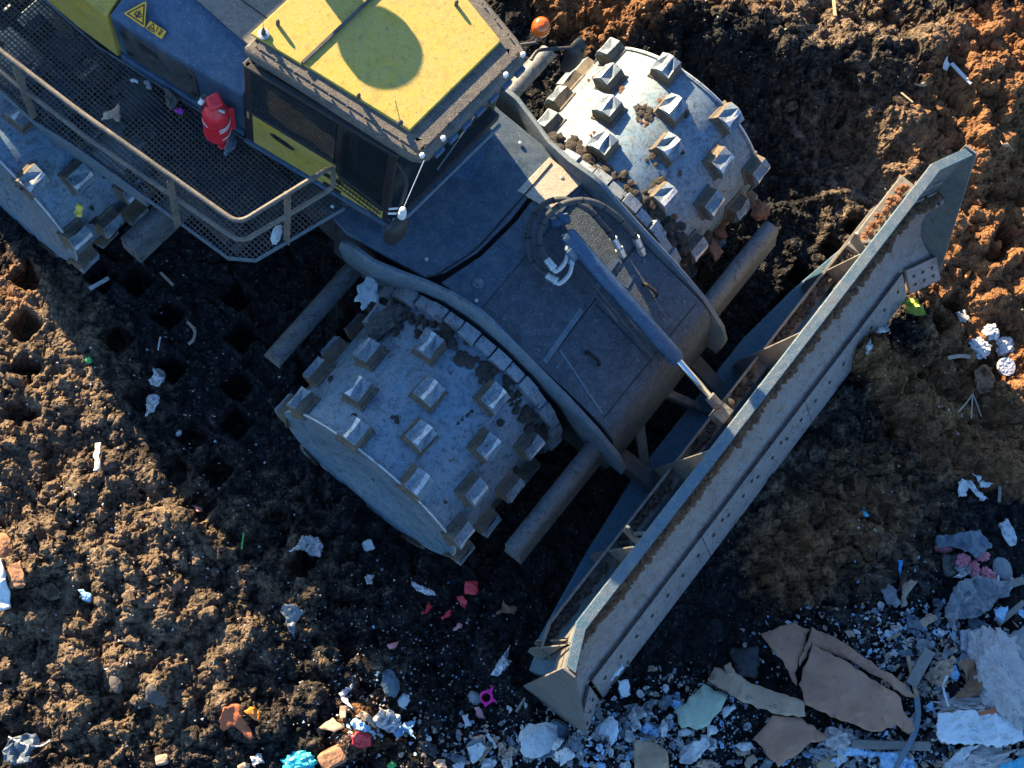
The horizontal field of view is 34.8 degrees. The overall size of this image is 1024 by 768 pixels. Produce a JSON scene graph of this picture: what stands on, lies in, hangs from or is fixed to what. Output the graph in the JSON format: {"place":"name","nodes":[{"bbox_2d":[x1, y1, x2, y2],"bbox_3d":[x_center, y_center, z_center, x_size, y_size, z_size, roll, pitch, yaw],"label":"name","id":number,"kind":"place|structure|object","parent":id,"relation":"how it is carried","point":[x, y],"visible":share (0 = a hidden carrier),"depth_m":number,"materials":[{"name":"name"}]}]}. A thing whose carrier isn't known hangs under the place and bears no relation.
{"place":"outdoors","nodes":[
{"label":"outdoors","id":0,"kind":"place"},
{"bbox_2d":[0,0,1023,767],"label":"ground","id":1,"kind":"structure","parent":0,"point":[224,304],"depth_m":14.08,"materials":[{"name":"soil"}]},
{"bbox_2d":[0,558,10,610],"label":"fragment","id":2,"kind":"object","parent":1,"relation":"on","point":[5,595],"visible":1,"depth_m":13.04,"materials":[{"name":"plastic"}]},
{"bbox_2d":[0,533,13,557],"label":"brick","id":3,"kind":"object","parent":1,"relation":"on","point":[6,548],"visible":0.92,"depth_m":13.20,"materials":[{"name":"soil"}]},
{"bbox_2d":[6,561,25,587],"bbox_3d":[-3.983,1.535,13.110,0.138,0.117,0.213,-10,77,-10],"label":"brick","id":4,"kind":"object","parent":1,"relation":"on","point":[16,576],"visible":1,"depth_m":13.06,"materials":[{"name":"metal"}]},
{"bbox_2d":[2,733,39,765],"bbox_3d":[-3.895,2.897,12.945,0.288,0.089,0.254,1,75,-7],"label":"grey liner","id":5,"kind":"object","parent":1,"relation":"on","point":[15,752],"visible":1,"depth_m":12.94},
{"bbox_2d":[93,442,100,470],"bbox_3d":[-3.433,0.604,13.507,0.063,0.121,0.261,-3,76,-8],"label":"white band","id":6,"kind":"object","parent":1,"relation":"on","point":[97,464],"visible":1,"depth_m":13.49,"materials":[{"name":"plastic"}]},
{"bbox_2d":[109,674,121,693],"bbox_3d":[-3.188,2.408,13.145,0.104,0.072,0.174,-16,78,-11],"label":"stone","id":7,"kind":"object","parent":1,"relation":"on","point":[115,682],"visible":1,"depth_m":13.12,"materials":[{"name":"brown"}]},
{"bbox_2d":[145,394,159,416],"bbox_3d":[-3.051,0.191,13.841,0.125,0.160,0.213,1,75,-7],"label":"pale tissue","id":8,"kind":"object","parent":1,"relation":"on","point":[152,401],"visible":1,"depth_m":13.83,"materials":[{"name":"white paper"}]},
{"bbox_2d":[144,683,166,707],"bbox_3d":[-2.842,2.492,13.051,0.202,0.125,0.144,23,74,-1],"label":"dark slate","id":9,"kind":"object","parent":1,"relation":"on","point":[154,696],"visible":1,"depth_m":13.03,"materials":[{"name":"grey stone"}]},
{"bbox_2d":[148,368,165,386],"bbox_3d":[-3.020,-0.048,13.945,0.132,0.177,0.184,17,74,-3],"label":"pale tissue","id":10,"kind":"object","parent":1,"relation":"on","point":[158,377],"visible":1,"depth_m":13.89,"materials":[{"name":"white paper"}]},
{"bbox_2d":[155,754,168,765],"bbox_3d":[-2.813,3.019,13.112,0.105,0.089,0.086,-10,77,-10],"label":"tin can","id":11,"kind":"object","parent":1,"relation":"on","point":[162,759],"visible":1,"depth_m":13.07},
{"bbox_2d":[219,704,253,739],"bbox_3d":[-2.221,2.724,13.039,0.214,0.152,0.320,-24,80,-13],"label":"terracotta shard","id":12,"kind":"object","parent":1,"relation":"on","point":[230,715],"visible":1,"depth_m":13.03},
{"bbox_2d":[242,707,260,721],"bbox_3d":[-2.070,2.635,13.089,0.162,0.092,0.090,33,74,2],"label":"orange shard","id":13,"kind":"object","parent":1,"relation":"on","point":[253,713],"visible":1,"depth_m":13.09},
{"bbox_2d":[280,604,303,637],"bbox_3d":[-1.818,1.922,13.304,0.190,0.208,0.251,21,74,-2],"label":"grey bag","id":14,"kind":"object","parent":1,"relation":"on","point":[292,613],"visible":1,"depth_m":13.31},
{"bbox_2d":[280,750,317,767],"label":"cyan bag","id":15,"kind":"object","parent":1,"relation":"on","point":[301,759],"visible":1,"depth_m":13.14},
{"bbox_2d":[289,535,322,556],"bbox_3d":[-1.707,1.340,13.548,0.286,0.245,0.190,1,75,-7],"label":"tissue","id":16,"kind":"object","parent":1,"relation":"on","point":[310,545],"visible":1,"depth_m":13.61,"materials":[{"name":"white paper"}]},
{"bbox_2d":[319,718,344,732],"bbox_3d":[-1.455,2.768,13.170,0.176,0.114,0.121,-32,82,-14],"label":"cardboard piece","id":17,"kind":"object","parent":1,"relation":"on","point":[333,725],"visible":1,"depth_m":13.17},
{"bbox_2d":[317,744,350,767],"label":"brick lump","id":18,"kind":"object","parent":1,"relation":"on","point":[333,756],"visible":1,"depth_m":13.10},
{"bbox_2d":[339,684,353,709],"bbox_3d":[-1.342,2.536,13.239,0.125,0.130,0.215,1,75,-7],"label":"white strip","id":19,"kind":"object","parent":1,"relation":"on","point":[344,692],"visible":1,"depth_m":13.28,"materials":[{"name":"plastic"}]},
{"bbox_2d":[351,731,371,748],"bbox_3d":[-1.211,2.856,13.107,0.173,0.117,0.139,1,75,-7],"label":"crisp packet","id":20,"kind":"object","parent":1,"relation":"on","point":[360,739],"visible":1,"depth_m":13.10},
{"bbox_2d":[350,718,376,734],"bbox_3d":[-1.195,2.773,13.135,0.232,0.139,0.099,33,74,2],"label":"blue wrapper","id":21,"kind":"object","parent":1,"relation":"on","point":[358,724],"visible":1,"depth_m":13.10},
{"bbox_2d":[356,710,376,727],"bbox_3d":[-1.159,2.701,13.157,0.206,0.102,0.072,31,74,1],"label":"brown peel","id":22,"kind":"object","parent":1,"relation":"on","point":[365,716],"visible":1,"depth_m":13.14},
{"bbox_2d":[362,539,374,551],"bbox_3d":[-1.210,1.359,13.731,0.100,0.078,0.098,-22,79,-12],"label":"foam cube","id":23,"kind":"object","parent":1,"relation":"on","point":[367,545],"visible":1,"depth_m":13.70,"materials":[{"name":"plastic"}]},
{"bbox_2d":[380,669,399,697],"bbox_3d":[-1.001,2.453,13.372,0.159,0.082,0.242,-10,77,-10],"label":"stone","id":24,"kind":"object","parent":1,"relation":"on","point":[389,684],"visible":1,"depth_m":13.35,"materials":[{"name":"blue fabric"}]},
{"bbox_2d":[397,693,409,708],"bbox_3d":[-0.887,2.600,13.405,0.096,0.061,0.125,23,74,-1],"label":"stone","id":25,"kind":"object","parent":1,"relation":"on","point":[403,700],"visible":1,"depth_m":13.38,"materials":[{"name":"stone"}]},
{"bbox_2d":[411,577,435,595],"bbox_3d":[-0.753,1.718,13.661,0.263,0.096,0.079,32,74,1],"label":"foil wrapper","id":26,"kind":"object","parent":1,"relation":"on","point":[423,589],"visible":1,"depth_m":13.65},
{"bbox_2d":[418,741,438,756],"bbox_3d":[-0.679,2.973,13.338,0.197,0.064,0.109,34,74,2],"label":"black cloth","id":27,"kind":"object","parent":1,"relation":"on","point":[433,750],"visible":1,"depth_m":13.32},
{"bbox_2d":[464,581,478,594],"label":"red square","id":28,"kind":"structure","parent":1,"relation":"on","point":[470,587],"depth_m":13.78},
{"bbox_2d":[468,691,480,704],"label":"tan stone","id":29,"kind":"object","parent":1,"relation":"on","point":[474,697],"visible":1,"depth_m":13.54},
{"bbox_2d":[467,742,486,763],"bbox_3d":[-0.280,3.015,13.365,0.164,0.093,0.139,-21,79,-12],"label":"grey sheet","id":30,"kind":"object","parent":1,"relation":"on","point":[475,751],"visible":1,"depth_m":13.35,"materials":[{"name":"paint"}]},
{"bbox_2d":[0,0,976,735],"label":"landfill compactor","id":31,"kind":"object","parent":1,"relation":"on","point":[506,246],"visible":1,"depth_m":12.77,"materials":[{"name":"metal"}]},
{"bbox_2d":[101,103,120,121],"bbox_3d":[-3.030,-2.058,12.357,0.144,0.035,0.158,1,75,-7],"label":"cloth scrap","id":32,"kind":"object","parent":31,"relation":"on","point":[114,114],"visible":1,"depth_m":12.35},
{"bbox_2d":[118,25,199,98],"bbox_3d":[-2.611,-2.376,12.129,0.658,0.540,0.066,31,74,1],"label":"side door","id":33,"kind":"structure","parent":31,"relation":"in","point":[171,70],"depth_m":12.10,"materials":[{"name":"grey metal"}]},
{"bbox_2d":[164,88,179,109],"bbox_3d":[-2.619,-2.171,12.437,0.164,0.045,0.124,38,74,3],"label":"bark scrap","id":34,"kind":"object","parent":31,"relation":"on","point":[171,100],"visible":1,"depth_m":12.43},
{"bbox_2d":[198,92,235,148],"bbox_3d":[-2.197,-1.968,12.063,0.237,0.630,0.208,26,74,0],"label":"fire extinguisher","id":35,"kind":"object","parent":31,"relation":"on","point":[218,119],"visible":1,"depth_m":11.94,"materials":[{"name":"red paint"}]},
{"bbox_2d":[223,133,237,155],"bbox_3d":[-2.143,-1.822,12.438,0.086,0.016,0.197,17,74,-3],"label":"grey film","id":36,"kind":"object","parent":31,"relation":"on","point":[231,142],"visible":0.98,"depth_m":12.44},
{"bbox_2d":[270,225,282,244],"bbox_3d":[-1.775,-1.127,12.314,0.077,0.069,0.170,18,74,-3],"label":"crushed bottle","id":37,"kind":"object","parent":31,"relation":"on","point":[277,231],"visible":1,"depth_m":12.29,"materials":[{"name":"paint"}]},
{"bbox_2d":[354,275,378,309],"bbox_3d":[-1.145,-0.719,12.878,0.199,0.023,0.293,1,75,-7],"label":"star cloth","id":38,"kind":"object","parent":31,"relation":"hanging from","point":[367,288],"visible":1,"depth_m":12.88,"materials":[{"name":"fabric"}]},
{"bbox_2d":[362,301,410,338],"bbox_3d":[-0.993,-0.501,12.792,0.462,0.132,0.203,-39,84,-15],"label":"soil clod","id":39,"kind":"object","parent":31,"relation":"on","point":[380,324],"visible":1,"depth_m":12.75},
{"bbox_2d":[708,238,723,261],"bbox_3d":[1.718,-1.139,13.855,0.116,0.041,0.190,-33,82,-14],"label":"wood splinter","id":40,"kind":"object","parent":31,"relation":"on","point":[715,250],"visible":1,"depth_m":13.84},
{"bbox_2d":[750,199,769,220],"bbox_3d":[2.109,-1.484,13.920,0.186,0.131,0.205,-2,76,-8],"label":"mud clump","id":41,"kind":"object","parent":31,"relation":"attached to","point":[760,209],"visible":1,"depth_m":13.88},
{"bbox_2d":[480,686,496,706],"bbox_3d":[-0.194,2.606,13.588,0.160,0.025,0.132,-25,80,-13],"label":"plastic ring","id":42,"kind":"object","parent":1,"relation":"on","point":[489,692],"visible":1,"depth_m":13.58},
{"bbox_2d":[491,644,511,675],"bbox_3d":[-0.065,2.323,13.635,0.098,0.121,0.315,36,74,3],"label":"foil wrapper","id":43,"kind":"object","parent":1,"relation":"on","point":[503,663],"visible":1,"depth_m":13.59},
{"bbox_2d":[496,600,516,614],"bbox_3d":[-0.042,1.917,13.811,0.146,0.040,0.143,27,74,0],"label":"dry leaf","id":44,"kind":"object","parent":1,"relation":"on","point":[505,608],"visible":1,"depth_m":13.82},
{"bbox_2d":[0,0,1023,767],"bbox_3d":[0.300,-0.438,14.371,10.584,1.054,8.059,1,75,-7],"label":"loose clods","id":45,"kind":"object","parent":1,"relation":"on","point":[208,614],"visible":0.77,"depth_m":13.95,"materials":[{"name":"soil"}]},
{"bbox_2d":[0,0,1023,767],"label":"litter flecks","id":46,"kind":"object","parent":1,"relation":"on","point":[550,596],"visible":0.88,"depth_m":13.70,"materials":[{"name":"grey plastic"}]},
{"bbox_2d":[519,722,557,757],"bbox_3d":[0.220,2.926,13.423,0.326,0.127,0.284,-4,76,-9],"label":"grey rubble","id":47,"kind":"object","parent":1,"relation":"on","point":[537,740],"visible":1,"depth_m":13.38,"materials":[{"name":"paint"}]},
{"bbox_2d":[550,719,569,739],"bbox_3d":[0.381,2.867,13.521,0.186,0.125,0.163,29,74,1],"label":"blue rubble","id":48,"kind":"object","parent":1,"relation":"on","point":[562,728],"visible":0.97,"depth_m":13.48,"materials":[{"name":"stone"}]},
{"bbox_2d":[617,679,630,696],"bbox_3d":[0.943,2.559,13.722,0.114,0.095,0.148,-7,77,-9],"label":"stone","id":49,"kind":"object","parent":1,"relation":"on","point":[624,687],"visible":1,"depth_m":13.71,"materials":[{"name":"stone"}]},
{"bbox_2d":[267,565,1023,767],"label":"litter heap","id":50,"kind":"object","parent":1,"relation":"on","point":[922,684],"visible":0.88,"depth_m":13.80,"materials":[{"name":"multicoloured plastic"}]},
{"bbox_2d":[373,708,400,733],"bbox_3d":[-1.012,2.741,13.311,0.238,0.278,0.174,22,74,-2],"label":"white bag","id":51,"kind":"object","parent":50,"relation":"on","point":[388,721],"visible":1,"depth_m":13.34,"materials":[{"name":"plastic"}]},
{"bbox_2d":[393,720,416,738],"bbox_3d":[-0.880,2.837,13.372,0.194,0.159,0.159,1,75,-7],"label":"white wrapper","id":52,"kind":"object","parent":50,"relation":"on","point":[401,730],"visible":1,"depth_m":13.40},
{"bbox_2d":[443,753,465,763],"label":"torn wrapper","id":53,"kind":"object","parent":50,"relation":"on","point":[455,758],"visible":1,"depth_m":13.29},
{"bbox_2d":[556,743,569,763],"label":"torn wrapper","id":54,"kind":"object","parent":50,"relation":"on","point":[566,745],"visible":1,"depth_m":13.38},
{"bbox_2d":[558,747,574,765],"bbox_3d":[0.437,3.039,13.358,0.147,0.096,0.124,-25,80,-13],"label":"crumpled film","id":55,"kind":"object","parent":54,"relation":"on","point":[566,754],"visible":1,"depth_m":13.34,"materials":[{"name":"white plastic"}]},
{"bbox_2d":[568,732,583,751],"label":"torn wrapper","id":56,"kind":"object","parent":50,"relation":"on","point":[575,743],"visible":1,"depth_m":13.37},
{"bbox_2d":[593,716,618,745],"bbox_3d":[0.783,2.899,13.523,0.289,0.065,0.196,-41,84,-15],"label":"pale board","id":57,"kind":"object","parent":50,"relation":"on","point":[608,726],"visible":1,"depth_m":13.51,"materials":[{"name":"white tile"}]},
{"bbox_2d":[628,706,646,730],"bbox_3d":[1.051,2.797,13.643,0.158,0.181,0.213,1,75,-7],"label":"white plastic","id":58,"kind":"object","parent":50,"relation":"on","point":[634,716],"visible":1,"depth_m":13.63,"materials":[{"name":"plastic"}]},
{"bbox_2d":[660,694,673,709],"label":"torn wrapper","id":59,"kind":"object","parent":50,"relation":"on","point":[665,699],"visible":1,"depth_m":13.75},
{"bbox_2d":[695,759,717,767],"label":"torn wrapper","id":60,"kind":"object","parent":50,"relation":"on","point":[704,763],"visible":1,"depth_m":13.69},
{"bbox_2d":[815,754,836,767],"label":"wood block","id":61,"kind":"object","parent":50,"relation":"on","point":[826,763],"depth_m":13.71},
{"bbox_2d":[906,656,918,696],"bbox_3d":[3.395,2.506,13.826,0.035,0.026,0.405,-8,77,-10],"label":"wood strip","id":62,"kind":"object","parent":50,"relation":"on","point":[910,668],"visible":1,"depth_m":13.84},
{"bbox_2d":[906,647,934,686],"bbox_3d":[3.454,2.397,13.811,0.100,0.101,0.329,29,74,1],"label":"wood plank","id":63,"kind":"object","parent":62,"relation":"on","point":[916,674],"visible":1,"depth_m":13.80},
{"bbox_2d":[906,614,923,631],"bbox_3d":[3.450,2.047,13.993,0.126,0.140,0.172,1,75,-7],"label":"torn wrapper","id":64,"kind":"object","parent":50,"relation":"on","point":[913,622],"visible":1,"depth_m":14.00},
{"bbox_2d":[916,638,935,649],"bbox_3d":[3.525,2.209,13.876,0.172,0.072,0.101,1,75,-7],"label":"crumpled film","id":65,"kind":"object","parent":50,"relation":"on","point":[922,643],"visible":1,"depth_m":13.87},
{"bbox_2d":[919,613,936,627],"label":"torn wrapper","id":66,"kind":"object","parent":50,"relation":"on","point":[927,619],"visible":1,"depth_m":14.04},
{"bbox_2d":[930,675,940,684],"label":"torn wrapper","id":67,"kind":"object","parent":50,"relation":"on","point":[933,679],"visible":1,"depth_m":13.88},
{"bbox_2d":[932,655,955,686],"bbox_3d":[3.644,2.418,13.813,0.151,0.151,0.297,16,74,-3],"label":"grey wrapper","id":68,"kind":"object","parent":67,"relation":"on","point":[943,668],"visible":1,"depth_m":13.81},
{"bbox_2d":[959,628,978,651],"bbox_3d":[3.926,2.193,13.996,0.271,0.210,0.220,1,75,-7],"label":"printed packet","id":69,"kind":"object","parent":50,"relation":"on","point":[964,640],"visible":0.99,"depth_m":13.96},
{"bbox_2d":[968,619,990,628],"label":"torn wrapper","id":70,"kind":"object","parent":50,"relation":"on","point":[975,623],"visible":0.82,"depth_m":14.18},
{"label":"cardboard box","id":71,"kind":"object","parent":50,"relation":"on","visible":0},
{"bbox_2d":[633,739,668,767],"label":"cardboard box","id":72,"kind":"object","parent":71,"relation":"on","point":[648,754],"visible":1,"depth_m":13.51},
{"bbox_2d":[679,737,709,763],"bbox_3d":[1.520,3.070,13.633,0.310,0.100,0.164,-21,79,-12],"label":"white carton","id":73,"kind":"object","parent":1,"relation":"on","point":[692,752],"visible":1,"depth_m":13.64,"materials":[{"name":"cardboard"}]},
{"bbox_2d":[675,684,726,729],"bbox_3d":[1.592,2.747,13.783,0.472,0.124,0.286,-39,84,-15],"label":"foam board","id":74,"kind":"object","parent":1,"relation":"on","point":[701,708],"visible":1,"depth_m":13.75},
{"bbox_2d":[729,645,759,678],"bbox_3d":[1.985,2.370,13.909,0.253,0.108,0.279,1,75,-7],"label":"plastic sheet","id":75,"kind":"object","parent":1,"relation":"on","point":[746,661],"visible":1,"depth_m":13.90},
{"bbox_2d":[733,742,755,750],"bbox_3d":[1.952,3.052,13.747,0.205,0.029,0.080,1,75,-7],"label":"plastic strip","id":76,"kind":"object","parent":1,"relation":"on","point":[745,746],"visible":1,"depth_m":13.74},
{"bbox_2d":[708,667,804,716],"bbox_3d":[2.066,2.622,13.742,0.849,0.191,0.205,24,74,-1],"label":"cardboard strip","id":77,"kind":"object","parent":1,"relation":"on","point":[740,688],"visible":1,"depth_m":13.74,"materials":[{"name":"cardboard"}]},
{"bbox_2d":[761,622,809,684],"bbox_3d":[2.423,2.243,13.892,0.400,0.100,0.519,-30,81,-14],"label":"cardboard flap","id":78,"kind":"object","parent":1,"relation":"on","point":[786,642],"visible":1,"depth_m":13.87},
{"bbox_2d":[754,715,827,766],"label":"cardboard sheet","id":79,"kind":"object","parent":1,"relation":"on","point":[780,740],"visible":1,"depth_m":13.70,"materials":[{"name":"cardboard"}]},
{"bbox_2d":[807,747,825,760],"bbox_3d":[2.560,3.113,13.722,0.086,0.058,0.161,-38,83,-15],"label":"crumpled film","id":80,"kind":"object","parent":1,"relation":"on","point":[814,753],"visible":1,"depth_m":13.71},
{"bbox_2d":[819,724,857,755],"bbox_3d":[2.764,2.995,13.743,0.384,0.200,0.268,1,75,-7],"label":"fluff wad","id":81,"kind":"object","parent":1,"relation":"on","point":[840,737],"visible":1,"depth_m":13.69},
{"bbox_2d":[799,627,914,697],"bbox_3d":[2.951,2.440,13.812,1.038,0.243,0.372,27,74,0],"label":"cardboard flap","id":82,"kind":"object","parent":1,"relation":"on","point":[828,643],"visible":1,"depth_m":13.80,"materials":[{"name":"cardboard"}]},
{"bbox_2d":[799,643,914,733],"bbox_3d":[2.881,2.659,13.685,1.073,0.210,0.489,32,74,1],"label":"cardboard sheet","id":83,"kind":"object","parent":82,"relation":"on","point":[831,685],"visible":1,"depth_m":13.68,"materials":[{"name":"cardboard"}]},
{"bbox_2d":[836,747,880,756],"bbox_3d":[2.926,3.085,13.674,0.447,0.106,0.076,8,75,-6],"label":"blue film","id":84,"kind":"object","parent":1,"relation":"on","point":[860,752],"visible":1,"depth_m":13.70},
{"bbox_2d":[851,739,930,750],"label":"grey beam","id":85,"kind":"structure","parent":1,"relation":"on","point":[888,745],"depth_m":13.66,"materials":[{"name":"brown wood"}]},
{"bbox_2d":[893,697,920,767],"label":"grey strap","id":86,"kind":"object","parent":85,"relation":"on","point":[906,749],"visible":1,"depth_m":13.64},
{"bbox_2d":[881,583,900,607],"bbox_3d":[3.281,1.831,14.109,0.143,0.068,0.200,-38,83,-15],"label":"crumpled film","id":87,"kind":"object","parent":1,"relation":"on","point":[889,592],"visible":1,"depth_m":14.12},
{"bbox_2d":[877,752,914,767],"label":"blue bag","id":88,"kind":"object","parent":1,"relation":"on","point":[888,759],"visible":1,"depth_m":13.63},
{"bbox_2d":[901,579,917,607],"bbox_3d":[3.404,1.809,14.090,0.088,0.119,0.254,22,74,-2],"label":"brown wrapper","id":89,"kind":"object","parent":1,"relation":"on","point":[908,586],"visible":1,"depth_m":14.11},
{"bbox_2d":[902,298,925,315],"bbox_3d":[3.676,-0.702,14.921,0.156,0.164,0.216,-20,79,-12],"label":"leaf wrapper","id":90,"kind":"object","parent":1,"relation":"on","point":[914,307],"visible":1,"depth_m":14.92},
{"bbox_2d":[940,553,958,578],"bbox_3d":[3.822,1.585,14.229,0.181,0.105,0.239,1,75,-7],"label":"dark netting","id":91,"kind":"object","parent":1,"relation":"on","point":[949,565],"visible":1,"depth_m":14.22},
{"bbox_2d":[930,695,989,712],"bbox_3d":[3.850,2.728,13.839,0.667,0.190,0.184,1,75,-7],"label":"insulation wad","id":92,"kind":"object","parent":1,"relation":"on","point":[974,702],"visible":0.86,"depth_m":13.79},
{"bbox_2d":[955,553,970,571],"bbox_3d":[3.932,1.567,14.318,0.150,0.130,0.225,44,74,5],"label":"foam lump","id":93,"kind":"object","parent":1,"relation":"on","point":[962,558],"visible":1,"depth_m":14.29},
{"bbox_2d":[935,530,992,557],"bbox_3d":[3.976,1.404,14.303,0.513,0.139,0.257,1,75,-7],"label":"grey cloth","id":94,"kind":"object","parent":1,"relation":"on","point":[976,544],"visible":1,"depth_m":14.30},
{"bbox_2d":[954,659,982,698],"bbox_3d":[3.899,2.494,13.815,0.378,0.189,0.335,1,75,-7],"label":"brown bag","id":95,"kind":"object","parent":1,"relation":"on","point":[972,687],"visible":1,"depth_m":13.78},
{"bbox_2d":[958,478,987,500],"bbox_3d":[4.096,0.936,14.524,0.298,0.091,0.182,7,75,-6],"label":"white rag","id":96,"kind":"object","parent":1,"relation":"on","point":[964,486],"visible":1,"depth_m":14.53,"materials":[{"name":"fabric"}]},
{"bbox_2d":[967,559,980,576],"bbox_3d":[4.052,1.631,14.347,0.121,0.107,0.191,-1,76,-8],"label":"foam lump","id":97,"kind":"object","parent":1,"relation":"on","point":[973,565],"visible":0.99,"depth_m":14.32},
{"bbox_2d":[944,575,1012,631],"bbox_3d":[4.005,1.833,14.129,0.760,0.247,0.351,-27,81,-13],"label":"clear bag","id":98,"kind":"object","parent":1,"relation":"on","point":[975,596],"visible":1,"depth_m":14.16,"materials":[{"name":"plastic"}]},
{"bbox_2d":[941,744,1017,767],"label":"insulation wad","id":99,"kind":"object","parent":1,"relation":"on","point":[990,756],"visible":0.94,"depth_m":13.73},
{"bbox_2d":[944,745,979,767],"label":"white net","id":100,"kind":"object","parent":99,"relation":"on","point":[962,755],"visible":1,"depth_m":13.70,"materials":[{"name":"plastic"}]},
{"bbox_2d":[1000,756,1023,767],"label":"teal sheet","id":101,"kind":"object","parent":99,"relation":"on","point":[1018,763],"visible":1,"depth_m":13.78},
{"bbox_2d":[968,337,991,359],"bbox_3d":[4.343,-0.333,15.189,0.232,0.131,0.222,1,75,-7],"label":"rag bundle","id":102,"kind":"object","parent":1,"relation":"on","point":[980,347],"visible":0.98,"depth_m":15.16,"materials":[{"name":"white fabric"}]},
{"bbox_2d":[974,364,994,393],"bbox_3d":[4.353,-0.043,15.041,0.248,0.194,0.302,1,75,-7],"label":"leather bag","id":103,"kind":"object","parent":1,"relation":"on","point":[984,380],"visible":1,"depth_m":15.02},
{"bbox_2d":[980,566,997,579],"bbox_3d":[4.193,1.691,14.340,0.203,0.115,0.133,42,74,4],"label":"foam lump","id":104,"kind":"object","parent":1,"relation":"on","point":[985,571],"visible":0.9,"depth_m":14.31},
{"bbox_2d":[982,323,998,340],"bbox_3d":[4.466,-0.481,15.226,0.170,0.113,0.178,38,74,3],"label":"rag bundle","id":105,"kind":"object","parent":1,"relation":"on","point":[990,331],"visible":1,"depth_m":15.19,"materials":[{"name":"white fabric"}]},
{"bbox_2d":[960,625,1023,733],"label":"insulation heap","id":106,"kind":"object","parent":1,"relation":"on","point":[994,655],"visible":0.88,"depth_m":13.80,"materials":[{"name":"fabric"}]},
{"bbox_2d":[935,709,1023,747],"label":"tile board","id":107,"kind":"object","parent":106,"relation":"on","point":[971,727],"visible":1,"depth_m":13.69,"materials":[{"name":"white stone"}]},
{"bbox_2d":[1007,626,1023,660],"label":"grey slab","id":108,"kind":"object","parent":106,"relation":"on","point":[1019,633],"depth_m":14.03,"materials":[{"name":"concrete"}]},
{"bbox_2d":[993,606,1007,623],"bbox_3d":[4.248,2.005,14.173,0.128,0.043,0.156,1,75,-7],"label":"blue packet","id":109,"kind":"object","parent":1,"relation":"on","point":[1000,613],"visible":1,"depth_m":14.16},
{"bbox_2d":[992,557,1012,580],"bbox_3d":[4.329,1.642,14.415,0.178,0.060,0.242,-16,78,-11],"label":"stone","id":110,"kind":"object","parent":1,"relation":"on","point":[1003,570],"visible":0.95,"depth_m":14.39,"materials":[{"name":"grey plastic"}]},
{"bbox_2d":[994,336,1013,356],"bbox_3d":[4.622,-0.349,15.316,0.215,0.124,0.198,-28,81,-13],"label":"rag bundle","id":111,"kind":"object","parent":1,"relation":"on","point":[1005,344],"visible":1,"depth_m":15.28,"materials":[{"name":"white fabric"}]},
{"bbox_2d":[997,357,1014,375],"bbox_3d":[4.580,-0.160,15.134,0.172,0.068,0.173,1,75,-7],"label":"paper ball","id":112,"kind":"object","parent":1,"relation":"on","point":[1005,366],"visible":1,"depth_m":15.12,"materials":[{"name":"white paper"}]},
{"bbox_2d":[998,518,1016,545],"bbox_3d":[4.405,1.319,14.501,0.136,0.110,0.256,-11,77,-10],"label":"folded paper","id":113,"kind":"object","parent":1,"relation":"on","point":[1008,532],"visible":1,"depth_m":14.49,"materials":[{"name":"paper"}]},
{"bbox_2d":[996,600,1023,625],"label":"grey plank","id":114,"kind":"object","parent":1,"relation":"on","point":[1017,607],"visible":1,"depth_m":14.19,"materials":[{"name":"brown wood"}]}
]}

